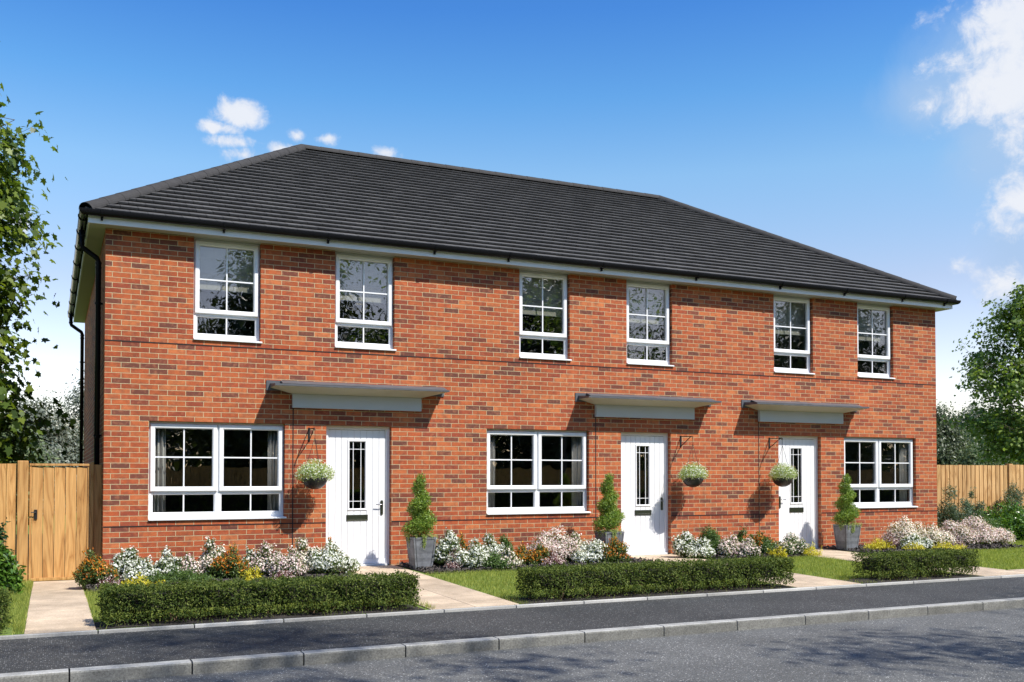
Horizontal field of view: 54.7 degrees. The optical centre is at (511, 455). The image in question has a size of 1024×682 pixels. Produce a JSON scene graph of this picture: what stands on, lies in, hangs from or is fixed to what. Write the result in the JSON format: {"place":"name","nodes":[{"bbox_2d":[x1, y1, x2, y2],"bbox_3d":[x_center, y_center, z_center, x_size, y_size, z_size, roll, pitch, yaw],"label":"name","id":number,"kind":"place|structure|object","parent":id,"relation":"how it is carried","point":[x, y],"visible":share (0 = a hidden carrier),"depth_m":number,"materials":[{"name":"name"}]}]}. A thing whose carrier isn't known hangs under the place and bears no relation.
{"place":"outdoors","nodes":[
{"label":"outdoors","id":0,"kind":"place"},
{"bbox_2d":[0,577,1023,672],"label":"pavement","id":1,"kind":"structure","parent":0,"point":[52,653],"depth_m":9.10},
{"bbox_2d":[0,509,1023,635],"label":"lawn","id":2,"kind":"structure","parent":0,"point":[9,631],"depth_m":12.40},
{"bbox_2d":[0,586,14,631],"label":"box hedge","id":3,"kind":"object","parent":2,"relation":"on","point":[5,595],"visible":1,"depth_m":8.47,"materials":[{"name":"green plant"}]},
{"bbox_2d":[0,541,26,594],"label":"laurel bush","id":4,"kind":"object","parent":2,"relation":"on","point":[11,576],"visible":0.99,"depth_m":11.33,"materials":[{"name":"green plant"}]},
{"bbox_2d":[0,461,28,580],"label":"wooden fence","id":5,"kind":"object","parent":2,"relation":"on","point":[18,474],"visible":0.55,"depth_m":13.15,"materials":[{"name":"brown wood"}]},
{"bbox_2d":[0,412,60,522],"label":"woodland tree","id":6,"kind":"object","parent":2,"relation":"on","point":[28,452],"visible":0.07,"depth_m":29.40,"materials":[{"name":"green plant"}]},
{"bbox_2d":[0,83,82,524],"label":"maple tree","id":7,"kind":"object","parent":2,"relation":"on","point":[13,195],"visible":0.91,"depth_m":15.00,"materials":[{"name":"green plant"}]},
{"bbox_2d":[6,386,83,510],"bbox_3d":[-18.170,0.081,37.196,5.847,5.500,5.819,1,-1,-25],"label":"willow tree","id":8,"kind":"object","parent":2,"relation":"on","point":[53,439],"visible":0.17,"depth_m":37.11,"materials":[{"name":"green plant"}]},
{"bbox_2d":[52,368,83,458],"bbox_3d":[-16.346,-0.486,40.255,5.472,6.773,5.310,1,-1,-25],"label":"willow tree","id":9,"kind":"object","parent":2,"relation":"on","point":[76,403],"visible":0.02,"depth_m":39.43,"materials":[{"name":"green plant"}]},
{"bbox_2d":[90,462,101,557],"bbox_3d":[-5.719,0.921,13.593,0.146,1.650,0.080,1,-1,-25],"label":"gate post","id":10,"kind":"object","parent":2,"relation":"on","point":[95,497],"visible":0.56,"depth_m":13.58,"materials":[{"name":"brown wood"}]},
{"bbox_2d":[28,463,89,580],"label":"garden gate","id":11,"kind":"structure","parent":10,"relation":"attached to","point":[66,539],"depth_m":13.38,"materials":[{"name":"brown wood"}]},
{"bbox_2d":[88,575,339,591],"bbox_3d":[-3.867,1.606,13.023,3.210,0.030,1.921,1,-1,-25],"label":"flower bed","id":12,"kind":"object","parent":2,"relation":"on","point":[219,579],"visible":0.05,"depth_m":12.68,"materials":[{"name":"soil"}]},
{"bbox_2d":[70,547,119,586],"bbox_3d":[-5.099,1.370,12.101,0.565,0.533,0.529,1,-1,-25],"label":"orange leaved shrub","id":13,"kind":"object","parent":12,"relation":"on","point":[92,568],"visible":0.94,"depth_m":11.97,"materials":[{"name":"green plant"}]},
{"bbox_2d":[110,547,148,578],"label":"white flowering shrub","id":14,"kind":"object","parent":12,"relation":"on","point":[128,557],"visible":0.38,"depth_m":12.65,"materials":[{"name":"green plant"}]},
{"bbox_2d":[120,555,164,581],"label":"white flowering shrub","id":15,"kind":"object","parent":12,"relation":"on","point":[144,567],"visible":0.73,"depth_m":12.42,"materials":[{"name":"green plant"}]},
{"bbox_2d":[150,545,183,573],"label":"white flowering shrub","id":16,"kind":"object","parent":12,"relation":"on","point":[164,562],"visible":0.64,"depth_m":12.85,"materials":[{"name":"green plant"}]},
{"bbox_2d":[143,562,217,582],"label":"rosemary bush","id":17,"kind":"object","parent":12,"relation":"on","point":[183,575],"visible":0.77,"depth_m":12.28,"materials":[{"name":"green plant"}]},
{"bbox_2d":[172,552,206,576],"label":"pink flowering shrub","id":18,"kind":"object","parent":12,"relation":"on","point":[189,562],"visible":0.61,"depth_m":12.96,"materials":[{"name":"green plant"}]},
{"bbox_2d":[197,536,225,575],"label":"cream flowering shrub","id":19,"kind":"object","parent":12,"relation":"on","point":[210,553],"visible":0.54,"depth_m":13.10,"materials":[{"name":"beige plant"}]},
{"bbox_2d":[209,543,250,578],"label":"orange leaved shrub","id":20,"kind":"object","parent":12,"relation":"on","point":[225,565],"visible":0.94,"depth_m":12.75,"materials":[{"name":"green plant"}]},
{"bbox_2d":[249,540,282,575],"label":"pink flowering shrub","id":21,"kind":"object","parent":12,"relation":"on","point":[262,558],"visible":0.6,"depth_m":13.20,"materials":[{"name":"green plant"}]},
{"bbox_2d":[265,545,309,575],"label":"pink flowering shrub","id":22,"kind":"object","parent":12,"relation":"on","point":[291,561],"visible":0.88,"depth_m":13.05,"materials":[{"name":"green plant"}]},
{"bbox_2d":[287,536,324,565],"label":"cream flowering shrub","id":23,"kind":"object","parent":12,"relation":"on","point":[303,551],"visible":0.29,"depth_m":13.61,"materials":[{"name":"beige plant"}]},
{"bbox_2d":[302,541,361,573],"bbox_3d":[-2.441,1.423,13.504,0.874,0.497,0.699,1,-1,-25],"label":"white flowering shrub","id":24,"kind":"object","parent":12,"relation":"on","point":[328,560],"visible":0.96,"depth_m":13.38,"materials":[{"name":"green plant"}]},
{"bbox_2d":[85,541,1023,590],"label":"bark mulch","id":25,"kind":"object","parent":12,"relation":"on","point":[435,568],"visible":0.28,"depth_m":15.00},
{"bbox_2d":[0,575,436,634],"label":"grass","id":26,"kind":"structure","parent":2,"relation":"on","point":[23,597],"depth_m":10.00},
{"bbox_2d":[94,604,424,628],"bbox_3d":[-2.372,1.536,9.549,3.100,0.028,0.493,1,-1,-25],"label":"flower bed","id":27,"kind":"object","parent":2,"relation":"on","point":[215,619],"visible":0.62,"depth_m":9.36,"materials":[{"name":"soil"}]},
{"bbox_2d":[94,568,423,626],"bbox_3d":[-2.365,1.347,9.560,3.092,0.447,0.545,1,-1,-25],"label":"box hedge","id":28,"kind":"object","parent":27,"relation":"on","point":[307,592],"visible":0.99,"depth_m":9.38,"materials":[{"name":"green plant"}]},
{"bbox_2d":[398,562,650,572],"bbox_3d":[0.281,1.654,15.166,3.820,0.029,1.545,1,-1,-25],"label":"flower bed","id":29,"kind":"object","parent":2,"relation":"on","point":[475,568],"visible":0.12,"depth_m":14.24,"materials":[{"name":"soil"}]},
{"bbox_2d":[400,473,437,569],"bbox_3d":[-1.355,0.955,14.464,0.548,1.420,0.580,1,-1,-25],"label":"potted conifer","id":30,"kind":"object","parent":29,"relation":"on","point":[421,548],"visible":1,"depth_m":14.37,"materials":[{"name":"green plant"}]},
{"bbox_2d":[433,526,464,564],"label":"white flowering shrub","id":31,"kind":"object","parent":29,"relation":"on","point":[447,544],"visible":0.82,"depth_m":14.46,"materials":[{"name":"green plant"}]},
{"bbox_2d":[445,537,492,568],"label":"white flowering shrub","id":32,"kind":"object","parent":29,"relation":"on","point":[473,555],"visible":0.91,"depth_m":14.22,"materials":[{"name":"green plant"}]},
{"bbox_2d":[482,532,504,554],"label":"white flowering shrub","id":33,"kind":"object","parent":29,"relation":"on","point":[491,545],"visible":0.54,"depth_m":14.81,"materials":[{"name":"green plant"}]},
{"bbox_2d":[479,548,510,569],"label":"green shrub","id":34,"kind":"object","parent":29,"relation":"on","point":[494,561],"visible":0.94,"depth_m":14.25,"materials":[{"name":"green plant"}]},
{"bbox_2d":[498,545,522,567],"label":"cream flowering shrub","id":35,"kind":"object","parent":29,"relation":"on","point":[513,560],"visible":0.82,"depth_m":14.37,"materials":[{"name":"beige plant"}]},
{"bbox_2d":[526,541,553,565],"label":"orange leaved shrub","id":36,"kind":"object","parent":29,"relation":"on","point":[535,558],"visible":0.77,"depth_m":14.77,"materials":[{"name":"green plant"}]},
{"bbox_2d":[524,525,580,561],"bbox_3d":[0.658,1.400,15.442,0.988,0.644,0.826,1,-1,-25],"label":"pink flowering shrub","id":37,"kind":"object","parent":29,"relation":"on","point":[546,540],"visible":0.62,"depth_m":15.27,"materials":[{"name":"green plant"}]},
{"bbox_2d":[570,538,608,562],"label":"white flowering shrub","id":38,"kind":"object","parent":29,"relation":"on","point":[593,550],"visible":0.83,"depth_m":15.12,"materials":[{"name":"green plant"}]},
{"bbox_2d":[592,473,624,544],"bbox_3d":[1.554,0.981,15.925,0.550,1.433,0.576,1,-1,-25],"label":"potted conifer","id":39,"kind":"object","parent":29,"relation":"on","point":[610,517],"visible":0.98,"depth_m":15.85,"materials":[{"name":"green plant"}]},
{"bbox_2d":[601,537,632,562],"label":"orange leaved shrub","id":40,"kind":"object","parent":29,"relation":"on","point":[616,551],"visible":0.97,"depth_m":15.09,"materials":[{"name":"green plant"}]},
{"bbox_2d":[508,584,792,603],"bbox_3d":[1.674,1.577,11.437,3.670,0.029,0.491,1,-1,-25],"label":"flower bed","id":41,"kind":"object","parent":2,"relation":"on","point":[651,593],"visible":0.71,"depth_m":11.24,"materials":[{"name":"soil"}]},
{"bbox_2d":[514,552,795,600],"bbox_3d":[1.753,1.389,11.473,3.669,0.447,0.567,1,-1,-25],"label":"box hedge","id":42,"kind":"object","parent":41,"relation":"on","point":[642,575],"visible":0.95,"depth_m":11.26,"materials":[{"name":"green plant"}]},
{"bbox_2d":[425,538,1023,603],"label":"grass","id":43,"kind":"structure","parent":2,"relation":"on","point":[1000,560],"depth_m":13.73,"materials":[{"name":"plant"}]},
{"bbox_2d":[844,573,975,582],"bbox_3d":[5.304,1.615,13.128,2.120,0.029,0.497,1,-1,-25],"label":"flower bed","id":44,"kind":"object","parent":2,"relation":"on","point":[888,579],"visible":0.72,"depth_m":12.94,"materials":[{"name":"soil"}]},
{"bbox_2d":[848,545,981,578],"bbox_3d":[5.406,1.435,13.207,1.934,0.432,0.590,1,-1,-25],"label":"box hedge","id":45,"kind":"object","parent":44,"relation":"on","point":[882,563],"visible":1,"depth_m":13.02,"materials":[{"name":"green plant"}]},
{"bbox_2d":[823,544,1014,552],"bbox_3d":[7.819,1.731,18.638,3.740,0.030,1.625,1,-1,-25],"label":"flower bed","id":46,"kind":"object","parent":2,"relation":"on","point":[894,548],"visible":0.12,"depth_m":18.24,"materials":[{"name":"soil"}]},
{"bbox_2d":[830,474,861,550],"bbox_3d":[6.129,1.036,18.180,0.520,1.423,0.574,1,-1,-25],"label":"potted conifer","id":47,"kind":"object","parent":46,"relation":"on","point":[846,534],"visible":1,"depth_m":18.09,"materials":[{"name":"green plant"}]},
{"bbox_2d":[882,515,928,542],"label":"cream flowering shrub","id":48,"kind":"object","parent":46,"relation":"on","point":[904,528],"visible":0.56,"depth_m":18.52,"materials":[{"name":"beige plant"}]},
{"bbox_2d":[899,532,933,548],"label":"white flowering shrub","id":49,"kind":"object","parent":46,"relation":"on","point":[914,539],"visible":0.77,"depth_m":18.03,"materials":[{"name":"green plant"}]},
{"bbox_2d":[917,523,957,546],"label":"cream flowering shrub","id":50,"kind":"object","parent":46,"relation":"on","point":[937,536],"visible":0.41,"depth_m":18.47,"materials":[{"name":"beige plant"}]},
{"bbox_2d":[936,520,977,545],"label":"pink flowering shrub","id":51,"kind":"object","parent":46,"relation":"on","point":[957,529],"visible":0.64,"depth_m":19.04,"materials":[{"name":"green plant"}]},
{"bbox_2d":[957,513,1016,544],"bbox_3d":[9.219,1.505,19.482,1.390,0.730,0.974,1,-1,-25],"label":"pink flowering shrub","id":52,"kind":"object","parent":46,"relation":"on","point":[982,532],"visible":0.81,"depth_m":19.30,"materials":[{"name":"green plant"}]},
{"bbox_2d":[936,399,977,464],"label":"woodland tree","id":53,"kind":"object","parent":2,"relation":"on","point":[946,438],"visible":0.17,"depth_m":46.56,"materials":[{"name":"green plant"}]},
{"bbox_2d":[937,478,976,528],"bbox_3d":[9.210,1.156,20.811,1.036,1.344,0.974,1,-1,-25],"label":"blue green shrub","id":54,"kind":"object","parent":2,"relation":"on","point":[952,513],"visible":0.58,"depth_m":20.73,"materials":[{"name":"green plant"}]},
{"bbox_2d":[939,438,1015,464],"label":"woodland tree","id":55,"kind":"object","parent":2,"relation":"on","point":[970,458],"visible":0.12,"depth_m":44.85,"materials":[{"name":"green plant"}]},
{"bbox_2d":[937,464,1023,527],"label":"wooden fence","id":56,"kind":"object","parent":2,"relation":"on","point":[990,483],"visible":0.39,"depth_m":22.20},
{"bbox_2d":[940,279,1023,464],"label":"young tree","id":57,"kind":"object","parent":2,"relation":"on","point":[1002,430],"visible":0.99,"depth_m":33.11,"materials":[{"name":"green plant"}]},
{"bbox_2d":[979,498,1023,540],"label":"laurel bush","id":58,"kind":"object","parent":2,"relation":"on","point":[1012,517],"visible":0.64,"depth_m":20.77,"materials":[{"name":"green plant"}]},
{"bbox_2d":[994,476,1023,514],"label":"blue green shrub","id":59,"kind":"object","parent":2,"relation":"on","point":[1016,496],"visible":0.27,"depth_m":22.02,"materials":[{"name":"green plant"}]},
{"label":"side path bedding","id":60,"kind":"structure","parent":2,"relation":"on","visible":0},
{"bbox_2d":[24,580,95,633],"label":"side path","id":61,"kind":"structure","parent":60,"relation":"on","point":[58,606],"depth_m":9.98,"materials":[{"name":"concrete"}]},
{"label":"flower bed","id":62,"kind":"structure","parent":2,"relation":"on","visible":0},
{"bbox_2d":[670,529,698,557],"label":"white flowering shrub","id":63,"kind":"object","parent":62,"relation":"on","point":[683,542],"visible":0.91,"depth_m":16.35,"materials":[{"name":"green plant"}]},
{"bbox_2d":[683,536,716,558],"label":"white flowering shrub","id":64,"kind":"object","parent":62,"relation":"on","point":[704,549],"visible":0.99,"depth_m":16.25,"materials":[{"name":"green plant"}]},
{"bbox_2d":[698,525,721,553],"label":"green shrub","id":65,"kind":"object","parent":62,"relation":"on","point":[713,536],"visible":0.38,"depth_m":16.75,"materials":[{"name":"green plant"}]},
{"bbox_2d":[717,534,745,556],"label":"pink flowering shrub","id":66,"kind":"object","parent":62,"relation":"on","point":[729,546],"visible":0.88,"depth_m":16.37,"materials":[{"name":"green plant"}]},
{"bbox_2d":[736,536,761,556],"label":"pink flowering shrub","id":67,"kind":"object","parent":62,"relation":"on","point":[750,547],"visible":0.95,"depth_m":16.29,"materials":[{"name":"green plant"}]},
{"bbox_2d":[773,532,809,554],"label":"sparse flowering shrub","id":68,"kind":"object","parent":62,"relation":"on","point":[792,544],"visible":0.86,"depth_m":16.72,"materials":[{"name":"white plant"}]},
{"label":"path bedding","id":69,"kind":"structure","parent":2,"relation":"on","visible":0},
{"bbox_2d":[353,565,517,609],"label":"path","id":70,"kind":"structure","parent":69,"relation":"on","point":[441,594],"depth_m":11.26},
{"label":"path bedding","id":71,"kind":"structure","parent":2,"relation":"on","visible":0},
{"bbox_2d":[631,554,860,587],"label":"path","id":72,"kind":"structure","parent":71,"relation":"on","point":[802,580],"depth_m":12.91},
{"label":"path bedding","id":73,"kind":"structure","parent":2,"relation":"on","visible":0},
{"bbox_2d":[809,548,1023,576],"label":"path","id":74,"kind":"structure","parent":73,"relation":"on","point":[847,556],"depth_m":14.46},
{"bbox_2d":[0,0,1023,452],"label":"sky","id":75,"kind":"structure","parent":0,"point":[887,136],"materials":[{"name":"blue"}]},
{"bbox_2d":[104,607,1023,681],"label":"road","id":76,"kind":"structure","parent":0,"point":[981,646],"depth_m":7.84,"materials":[{"name":"asphalt"}]},
{"label":"ground","id":77,"kind":"structure","parent":0,"visible":0},
{"bbox_2d":[68,634,584,681],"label":"kerb bedding","id":78,"kind":"object","parent":77,"relation":"on","point":[303,661],"depth_m":7.30,"materials":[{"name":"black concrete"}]},
{"bbox_2d":[0,597,1023,681],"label":"kerb","id":79,"kind":"structure","parent":78,"relation":"on","point":[181,667],"depth_m":8.23,"materials":[{"name":"concrete"}]},
{"bbox_2d":[68,144,960,566],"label":"terraced house","id":80,"kind":"structure","parent":77,"relation":"on","point":[442,364],"depth_m":16.46,"materials":[{"name":"red brick"}]},
{"bbox_2d":[153,428,165,511],"bbox_3d":[-4.955,0.301,13.854,0.198,1.700,0.075,1,-1,-25],"label":"curtain","id":81,"kind":"object","parent":80,"relation":"attached to","point":[160,470],"visible":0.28,"depth_m":13.87,"materials":[{"name":"grey fabric"}]},
{"bbox_2d":[148,421,286,520],"bbox_3d":[-4.161,0.222,14.046,1.887,1.373,0.175,1,-1,-25],"label":"window","id":82,"kind":"structure","parent":80,"relation":"in","point":[218,488],"depth_m":14.04,"materials":[{"name":"white plastic"}]},
{"bbox_2d":[200,246,252,293],"bbox_3d":[-4.128,-2.720,14.270,0.869,0.720,0.012,1,-1,-25],"label":"window blind","id":83,"kind":"object","parent":80,"relation":"attached to","point":[213,263],"depth_m":14.27,"materials":[{"name":"beige fabric"}]},
{"bbox_2d":[193,238,261,343],"bbox_3d":[-4.063,-2.341,14.148,0.950,1.450,0.175,1,-1,-25],"label":"window","id":84,"kind":"structure","parent":80,"relation":"in","point":[207,313],"depth_m":14.16,"materials":[{"name":"white plastic"}]},
{"bbox_2d":[267,431,278,510],"bbox_3d":[-3.495,0.316,14.535,0.188,1.700,0.075,1,-1,-25],"label":"curtain","id":85,"kind":"object","parent":80,"relation":"attached to","point":[272,502],"visible":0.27,"depth_m":14.53,"materials":[{"name":"grey fabric"}]},
{"bbox_2d":[308,428,314,441],"bbox_3d":[-2.905,-0.307,14.374,0.028,0.204,0.371,1,-1,-25],"label":"basket bracket","id":86,"kind":"object","parent":80,"relation":"attached to","point":[309,436],"visible":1,"depth_m":14.53,"materials":[{"name":"black metal"}]},
{"bbox_2d":[295,438,334,488],"bbox_3d":[-2.834,0.065,14.218,0.584,0.848,0.503,1,-1,-25],"label":"hanging basket","id":87,"kind":"object","parent":86,"relation":"hanging from","point":[315,476],"visible":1,"depth_m":14.10,"materials":[{"name":"black metal"}]},
{"bbox_2d":[328,429,384,563],"bbox_3d":[-2.334,0.630,14.935,0.881,2.030,0.102,1,-1,-25],"label":"front door","id":88,"kind":"structure","parent":80,"relation":"in","point":[360,532],"depth_m":14.95,"materials":[{"name":"white plastic"}]},
{"bbox_2d":[340,259,386,303],"bbox_3d":[-2.296,-2.701,15.125,0.869,0.720,0.012,1,-1,-25],"label":"window blind","id":89,"kind":"object","parent":80,"relation":"attached to","point":[351,276],"depth_m":15.13,"materials":[{"name":"beige fabric"}]},
{"bbox_2d":[335,252,395,350],"bbox_3d":[-2.230,-2.322,15.003,0.950,1.450,0.175,1,-1,-25],"label":"window","id":90,"kind":"structure","parent":80,"relation":"in","point":[388,325],"depth_m":15.01,"materials":[{"name":"white plastic"}]},
{"bbox_2d":[488,435,494,507],"bbox_3d":[-0.365,0.349,15.995,0.198,1.700,0.075,1,-1,-25],"label":"curtain","id":91,"kind":"object","parent":80,"relation":"attached to","point":[491,500],"visible":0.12,"depth_m":16.01,"materials":[{"name":"grey fabric"}]},
{"bbox_2d":[487,429,590,514],"bbox_3d":[0.429,0.269,16.187,1.887,1.373,0.175,1,-1,-25],"label":"window","id":92,"kind":"structure","parent":80,"relation":"in","point":[536,487],"depth_m":16.19,"materials":[{"name":"white plastic"}]},
{"bbox_2d":[522,277,561,317],"bbox_3d":[0.460,-2.673,16.411,0.869,0.720,0.012,1,-1,-25],"label":"window blind","id":93,"kind":"object","parent":80,"relation":"attached to","point":[532,292],"depth_m":16.42,"materials":[{"name":"beige fabric"}]},
{"bbox_2d":[519,270,571,360],"bbox_3d":[0.525,-2.293,16.289,0.950,1.450,0.175,1,-1,-25],"label":"window","id":94,"kind":"structure","parent":80,"relation":"in","point":[542,336],"depth_m":16.31,"materials":[{"name":"white plastic"}]},
{"bbox_2d":[572,437,581,505],"bbox_3d":[1.095,0.364,16.676,0.188,1.700,0.075,1,-1,-25],"label":"curtain","id":95,"kind":"object","parent":80,"relation":"attached to","point":[576,471],"visible":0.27,"depth_m":16.67,"materials":[{"name":"grey fabric"}]},
{"bbox_2d":[621,435,663,552],"bbox_3d":[2.264,0.678,17.080,0.881,2.030,0.102,1,-1,-25],"label":"front door","id":96,"kind":"structure","parent":80,"relation":"in","point":[642,526],"depth_m":17.09,"materials":[{"name":"white plastic"}]},
{"bbox_2d":[629,287,663,324],"bbox_3d":[2.298,-2.654,17.268,0.869,0.720,0.012,1,-1,-25],"label":"window blind","id":97,"kind":"object","parent":80,"relation":"attached to","point":[637,300],"depth_m":17.28,"materials":[{"name":"beige fabric"}]},
{"bbox_2d":[627,281,673,366],"bbox_3d":[2.364,-2.274,17.147,0.950,1.450,0.175,1,-1,-25],"label":"window","id":98,"kind":"structure","parent":80,"relation":"in","point":[632,342],"depth_m":17.18,"materials":[{"name":"white plastic"}]},
{"bbox_2d":[680,436,692,446],"bbox_3d":[3.029,-0.246,17.142,0.028,0.204,0.371,1,-1,-25],"label":"basket bracket","id":99,"kind":"object","parent":80,"relation":"attached to","point":[681,444],"visible":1,"depth_m":17.25,"materials":[{"name":"black metal"}]},
{"bbox_2d":[677,444,708,486],"bbox_3d":[3.102,0.127,16.984,0.580,0.848,0.501,1,-1,-25],"label":"hanging basket","id":100,"kind":"object","parent":99,"relation":"hanging from","point":[695,478],"visible":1,"depth_m":16.86,"materials":[{"name":"black metal"}]},
{"bbox_2d":[769,437,782,448],"bbox_3d":[4.793,-0.228,17.965,0.028,0.204,0.371,1,-1,-25],"label":"basket bracket","id":101,"kind":"object","parent":80,"relation":"attached to","point":[775,442],"visible":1,"depth_m":18.02,"materials":[{"name":"black metal"}]},
{"bbox_2d":[768,440,798,486],"bbox_3d":[4.865,0.145,17.809,0.582,0.848,0.500,1,-1,-25],"label":"hanging basket","id":102,"kind":"object","parent":101,"relation":"hanging from","point":[785,478],"visible":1,"depth_m":17.70,"materials":[{"name":"black metal"}]},
{"bbox_2d":[775,301,804,335],"bbox_3d":[5.165,-2.624,18.605,0.869,0.720,0.012,1,-1,-25],"label":"window blind","id":103,"kind":"object","parent":80,"relation":"attached to","point":[782,313],"depth_m":18.64,"materials":[{"name":"beige fabric"}]},
{"bbox_2d":[774,295,814,374],"bbox_3d":[5.230,-2.244,18.484,0.950,1.450,0.175,1,-1,-25],"label":"window","id":104,"kind":"structure","parent":80,"relation":"in","point":[784,352],"depth_m":18.53,"materials":[{"name":"white plastic"}]},
{"bbox_2d":[779,439,814,546],"bbox_3d":[5.325,0.710,18.508,0.881,2.030,0.102,1,-1,-25],"label":"front door","id":105,"kind":"structure","parent":80,"relation":"in","point":[794,517],"depth_m":18.56,"materials":[{"name":"white plastic"}]},
{"bbox_2d":[858,309,884,341],"bbox_3d":[7.006,-2.605,19.465,0.869,0.720,0.012,1,-1,-25],"label":"window blind","id":106,"kind":"object","parent":80,"relation":"attached to","point":[864,321],"depth_m":19.49,"materials":[{"name":"beige fabric"}]},
{"bbox_2d":[857,303,894,378],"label":"window","id":107,"kind":"structure","parent":80,"relation":"in","point":[873,358],"depth_m":19.38,"materials":[{"name":"white plastic"}]},
{"bbox_2d":[844,437,917,507],"bbox_3d":[7.172,0.339,19.333,1.887,1.373,0.175,1,-1,-25],"label":"window","id":108,"kind":"structure","parent":80,"relation":"in","point":[877,485],"depth_m":19.35,"materials":[{"name":"white plastic"}]},
{"bbox_2d":[899,443,906,501],"bbox_3d":[7.838,0.434,19.822,0.188,1.700,0.075,1,-1,-25],"label":"curtain","id":109,"kind":"object","parent":80,"relation":"attached to","point":[902,470],"visible":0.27,"depth_m":19.80,"materials":[{"name":"grey fabric"}]},
{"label":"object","id":110,"kind":"structure","parent":0,"visible":0},
{"bbox_2d":[0,574,1023,639],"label":"edging kerb","id":111,"kind":"structure","parent":110,"relation":"on","point":[53,634],"depth_m":10.02,"materials":[{"name":"concrete"}]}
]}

